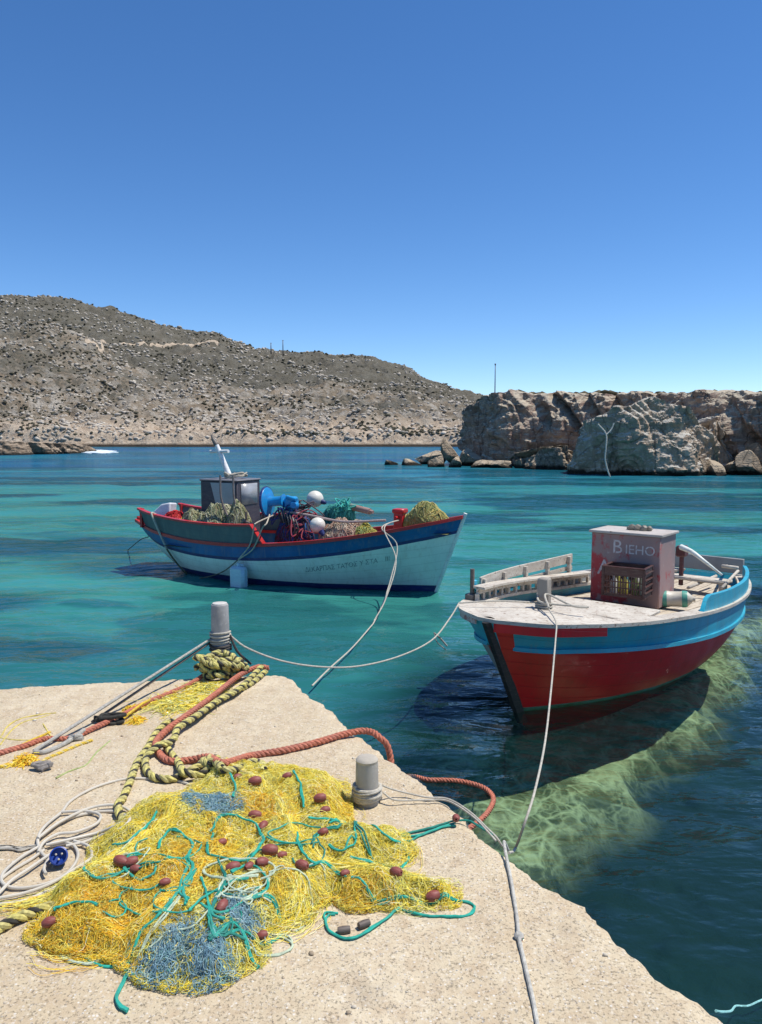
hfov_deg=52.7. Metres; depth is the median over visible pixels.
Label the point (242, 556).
rope
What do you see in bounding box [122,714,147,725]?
frayed line
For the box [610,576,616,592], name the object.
bottle
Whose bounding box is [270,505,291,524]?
tangled line
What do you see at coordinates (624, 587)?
bottle
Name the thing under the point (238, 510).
fishing net
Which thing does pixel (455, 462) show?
boulder
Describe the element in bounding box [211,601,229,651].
bollard
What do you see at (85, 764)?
rope
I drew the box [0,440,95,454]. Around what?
shore ledge
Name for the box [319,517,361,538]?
fishing net
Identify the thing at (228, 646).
rope
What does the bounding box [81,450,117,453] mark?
sea foam
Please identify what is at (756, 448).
boulder
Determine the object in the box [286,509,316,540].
tangled line
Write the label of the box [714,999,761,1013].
string
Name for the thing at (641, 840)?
seabed
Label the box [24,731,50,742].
rope
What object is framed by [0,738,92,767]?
rope
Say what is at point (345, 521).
rope
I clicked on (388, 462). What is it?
boulder
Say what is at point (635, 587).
bottle
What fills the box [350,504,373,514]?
spar
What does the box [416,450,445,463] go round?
boulder
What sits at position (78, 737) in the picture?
rope knot
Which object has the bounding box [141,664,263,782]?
rope
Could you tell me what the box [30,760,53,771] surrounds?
rock
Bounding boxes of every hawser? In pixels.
[33,638,210,754]
[91,642,209,722]
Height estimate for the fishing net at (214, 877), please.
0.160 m
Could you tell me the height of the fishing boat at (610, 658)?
1.659 m
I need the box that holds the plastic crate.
[601,561,653,599]
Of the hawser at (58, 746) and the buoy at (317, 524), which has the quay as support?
the hawser at (58, 746)
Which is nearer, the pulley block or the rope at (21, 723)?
the rope at (21, 723)
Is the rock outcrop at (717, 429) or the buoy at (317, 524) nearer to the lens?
the buoy at (317, 524)
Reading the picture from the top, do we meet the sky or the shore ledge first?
the sky
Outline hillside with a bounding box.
[0,294,481,446]
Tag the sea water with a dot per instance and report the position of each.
(87, 596)
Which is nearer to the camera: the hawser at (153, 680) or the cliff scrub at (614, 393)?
the hawser at (153, 680)
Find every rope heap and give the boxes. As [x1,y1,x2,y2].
[192,649,249,680]
[323,500,355,524]
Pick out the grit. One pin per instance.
(311, 953)
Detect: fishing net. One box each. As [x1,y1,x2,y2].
[0,757,492,1012]
[163,503,230,547]
[226,499,251,523]
[274,509,314,542]
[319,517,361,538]
[355,522,377,534]
[403,501,450,534]
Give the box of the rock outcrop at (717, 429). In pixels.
[698,416,734,465]
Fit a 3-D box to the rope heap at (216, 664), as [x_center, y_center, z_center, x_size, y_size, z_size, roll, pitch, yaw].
[-1.065,1.027,5.136,0.381,0.170,0.281,0,5,0]
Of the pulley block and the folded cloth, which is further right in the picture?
the pulley block
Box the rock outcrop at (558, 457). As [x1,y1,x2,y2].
[514,445,572,469]
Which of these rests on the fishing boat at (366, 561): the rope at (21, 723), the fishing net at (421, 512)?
the fishing net at (421, 512)
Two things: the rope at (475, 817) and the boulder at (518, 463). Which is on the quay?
the rope at (475, 817)
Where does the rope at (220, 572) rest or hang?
hanging from the rope at (242, 556)
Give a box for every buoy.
[307,491,326,506]
[310,517,324,535]
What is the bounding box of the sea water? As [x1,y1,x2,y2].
[0,447,761,726]
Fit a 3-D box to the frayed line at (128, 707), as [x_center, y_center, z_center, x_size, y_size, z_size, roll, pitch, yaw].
[-1.463,1.154,4.557,0.149,0.031,0.141,0,5,0]
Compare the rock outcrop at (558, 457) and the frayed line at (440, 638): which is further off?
the rock outcrop at (558, 457)
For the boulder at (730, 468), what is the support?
in the sea water
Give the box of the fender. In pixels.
[230,563,247,587]
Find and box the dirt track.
[85,339,218,352]
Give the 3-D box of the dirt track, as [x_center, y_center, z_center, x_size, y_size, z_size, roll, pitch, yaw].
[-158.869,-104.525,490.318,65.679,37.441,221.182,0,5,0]
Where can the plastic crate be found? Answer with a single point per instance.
(611, 569)
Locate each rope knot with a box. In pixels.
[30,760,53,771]
[67,734,83,740]
[94,712,126,725]
[200,754,213,768]
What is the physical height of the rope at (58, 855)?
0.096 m
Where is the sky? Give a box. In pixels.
[0,0,761,394]
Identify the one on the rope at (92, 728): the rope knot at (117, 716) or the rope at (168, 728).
the rope knot at (117, 716)
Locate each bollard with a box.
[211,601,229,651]
[355,754,378,807]
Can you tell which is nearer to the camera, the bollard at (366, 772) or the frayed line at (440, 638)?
the bollard at (366, 772)
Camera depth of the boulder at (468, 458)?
68.93 m
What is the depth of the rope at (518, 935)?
2.46 m
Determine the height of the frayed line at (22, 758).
0.032 m
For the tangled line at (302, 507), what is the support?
on the fishing boat at (366, 561)
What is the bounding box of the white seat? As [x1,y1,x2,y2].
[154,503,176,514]
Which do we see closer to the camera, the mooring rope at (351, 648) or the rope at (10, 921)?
the rope at (10, 921)
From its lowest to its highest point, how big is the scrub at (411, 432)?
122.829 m
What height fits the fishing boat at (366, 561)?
2.990 m
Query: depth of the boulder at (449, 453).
69.03 m
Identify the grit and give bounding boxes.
[1,678,607,1021]
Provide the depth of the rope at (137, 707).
4.50 m
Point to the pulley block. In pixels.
(637, 527)
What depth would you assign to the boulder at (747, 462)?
51.99 m
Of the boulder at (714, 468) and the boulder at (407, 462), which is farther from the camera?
the boulder at (407, 462)
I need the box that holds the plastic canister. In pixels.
[662,591,695,607]
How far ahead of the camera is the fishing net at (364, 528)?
12.57 m
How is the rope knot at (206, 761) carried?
on the fishing net at (214, 877)
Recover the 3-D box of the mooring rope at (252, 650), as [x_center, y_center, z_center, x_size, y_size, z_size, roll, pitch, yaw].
[0.159,0.956,6.426,3.213,0.402,0.458,-4,7,-39]
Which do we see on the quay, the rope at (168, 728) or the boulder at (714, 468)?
the rope at (168, 728)
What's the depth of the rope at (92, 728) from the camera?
4.19 m
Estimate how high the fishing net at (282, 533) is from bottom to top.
0.716 m
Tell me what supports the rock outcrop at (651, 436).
in the sea water
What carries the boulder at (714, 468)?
in the sea water
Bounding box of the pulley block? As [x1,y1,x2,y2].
[627,524,652,530]
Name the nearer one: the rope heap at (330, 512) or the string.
the string
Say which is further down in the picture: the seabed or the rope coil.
the seabed
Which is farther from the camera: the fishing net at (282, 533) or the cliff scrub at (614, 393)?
the cliff scrub at (614, 393)
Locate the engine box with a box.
[589,525,678,608]
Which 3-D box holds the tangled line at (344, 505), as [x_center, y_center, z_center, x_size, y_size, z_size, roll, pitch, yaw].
[-0.563,-0.067,13.495,0.554,0.402,0.341,-3,6,-31]
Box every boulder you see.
[384,460,397,464]
[402,459,420,465]
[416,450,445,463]
[427,455,444,466]
[441,438,458,462]
[449,456,461,467]
[459,450,482,465]
[471,460,492,467]
[490,460,512,467]
[513,457,525,468]
[672,468,687,475]
[699,458,707,473]
[706,460,726,475]
[724,461,739,474]
[735,450,761,474]
[745,442,761,465]
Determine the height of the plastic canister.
0.202 m
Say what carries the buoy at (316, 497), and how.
on the fishing boat at (366, 561)
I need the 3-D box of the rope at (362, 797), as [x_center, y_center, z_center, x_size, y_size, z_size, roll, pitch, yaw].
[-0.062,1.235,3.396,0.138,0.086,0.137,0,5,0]
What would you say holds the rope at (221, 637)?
attached to the bollard at (219, 616)
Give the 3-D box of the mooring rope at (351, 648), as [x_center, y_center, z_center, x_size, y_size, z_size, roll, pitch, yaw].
[-0.121,0.938,10.203,0.336,1.160,5.303,1,6,9]
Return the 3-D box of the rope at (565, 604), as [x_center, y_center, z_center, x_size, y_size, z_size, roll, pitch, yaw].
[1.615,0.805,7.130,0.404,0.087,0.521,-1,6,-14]
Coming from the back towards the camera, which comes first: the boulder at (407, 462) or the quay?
the boulder at (407, 462)
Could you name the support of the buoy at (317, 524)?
on the fishing boat at (366, 561)
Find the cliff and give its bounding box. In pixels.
[457,389,761,466]
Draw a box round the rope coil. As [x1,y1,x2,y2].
[224,472,247,477]
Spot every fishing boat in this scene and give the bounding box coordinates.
[135,435,466,591]
[458,544,751,733]
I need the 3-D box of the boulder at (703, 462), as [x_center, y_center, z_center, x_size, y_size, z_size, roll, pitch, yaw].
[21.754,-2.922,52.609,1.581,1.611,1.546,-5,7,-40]
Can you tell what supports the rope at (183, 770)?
on the quay
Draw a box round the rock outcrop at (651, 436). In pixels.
[567,397,720,475]
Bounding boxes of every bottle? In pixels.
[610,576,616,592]
[621,577,627,594]
[632,578,638,595]
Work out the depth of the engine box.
8.68 m
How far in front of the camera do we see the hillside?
338.07 m
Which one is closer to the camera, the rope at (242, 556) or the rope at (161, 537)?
the rope at (242, 556)
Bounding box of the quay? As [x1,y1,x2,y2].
[0,675,722,1023]
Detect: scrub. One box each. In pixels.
[0,295,482,436]
[497,389,761,395]
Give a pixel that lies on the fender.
(238, 574)
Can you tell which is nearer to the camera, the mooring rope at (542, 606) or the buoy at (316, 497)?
the mooring rope at (542, 606)
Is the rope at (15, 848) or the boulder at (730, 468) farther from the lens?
the boulder at (730, 468)
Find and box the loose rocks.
[0,294,480,441]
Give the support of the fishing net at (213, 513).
on the fishing boat at (366, 561)
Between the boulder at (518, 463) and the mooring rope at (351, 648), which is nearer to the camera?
the mooring rope at (351, 648)
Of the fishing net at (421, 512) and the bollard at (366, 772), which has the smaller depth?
the bollard at (366, 772)
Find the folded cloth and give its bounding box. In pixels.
[164,510,183,518]
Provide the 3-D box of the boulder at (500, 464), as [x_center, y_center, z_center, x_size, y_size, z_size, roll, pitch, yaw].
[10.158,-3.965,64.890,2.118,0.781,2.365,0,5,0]
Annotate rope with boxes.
[0,669,267,932]
[0,674,202,755]
[0,712,55,744]
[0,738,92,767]
[0,777,194,905]
[0,845,44,851]
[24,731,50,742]
[55,740,110,778]
[123,699,150,718]
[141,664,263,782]
[150,512,186,573]
[152,664,495,829]
[163,745,267,778]
[200,560,237,578]
[209,630,230,644]
[209,635,251,664]
[231,600,537,667]
[238,514,274,559]
[283,510,385,522]
[311,520,399,686]
[351,781,382,804]
[382,785,502,846]
[502,840,539,1023]
[508,602,556,854]
[537,593,588,608]
[597,423,614,476]
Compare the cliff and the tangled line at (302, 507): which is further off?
the cliff
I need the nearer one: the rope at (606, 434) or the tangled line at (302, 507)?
the tangled line at (302, 507)
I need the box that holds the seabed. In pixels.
[346,585,761,1023]
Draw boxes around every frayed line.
[3,752,39,769]
[121,704,145,712]
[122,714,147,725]
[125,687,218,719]
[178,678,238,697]
[433,632,447,649]
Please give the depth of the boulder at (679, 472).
50.46 m
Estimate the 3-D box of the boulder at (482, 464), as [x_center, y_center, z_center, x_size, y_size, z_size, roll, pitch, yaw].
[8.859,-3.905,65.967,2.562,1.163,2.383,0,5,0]
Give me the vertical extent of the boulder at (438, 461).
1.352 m
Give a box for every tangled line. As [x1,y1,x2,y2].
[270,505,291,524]
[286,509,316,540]
[297,499,323,519]
[333,497,363,516]

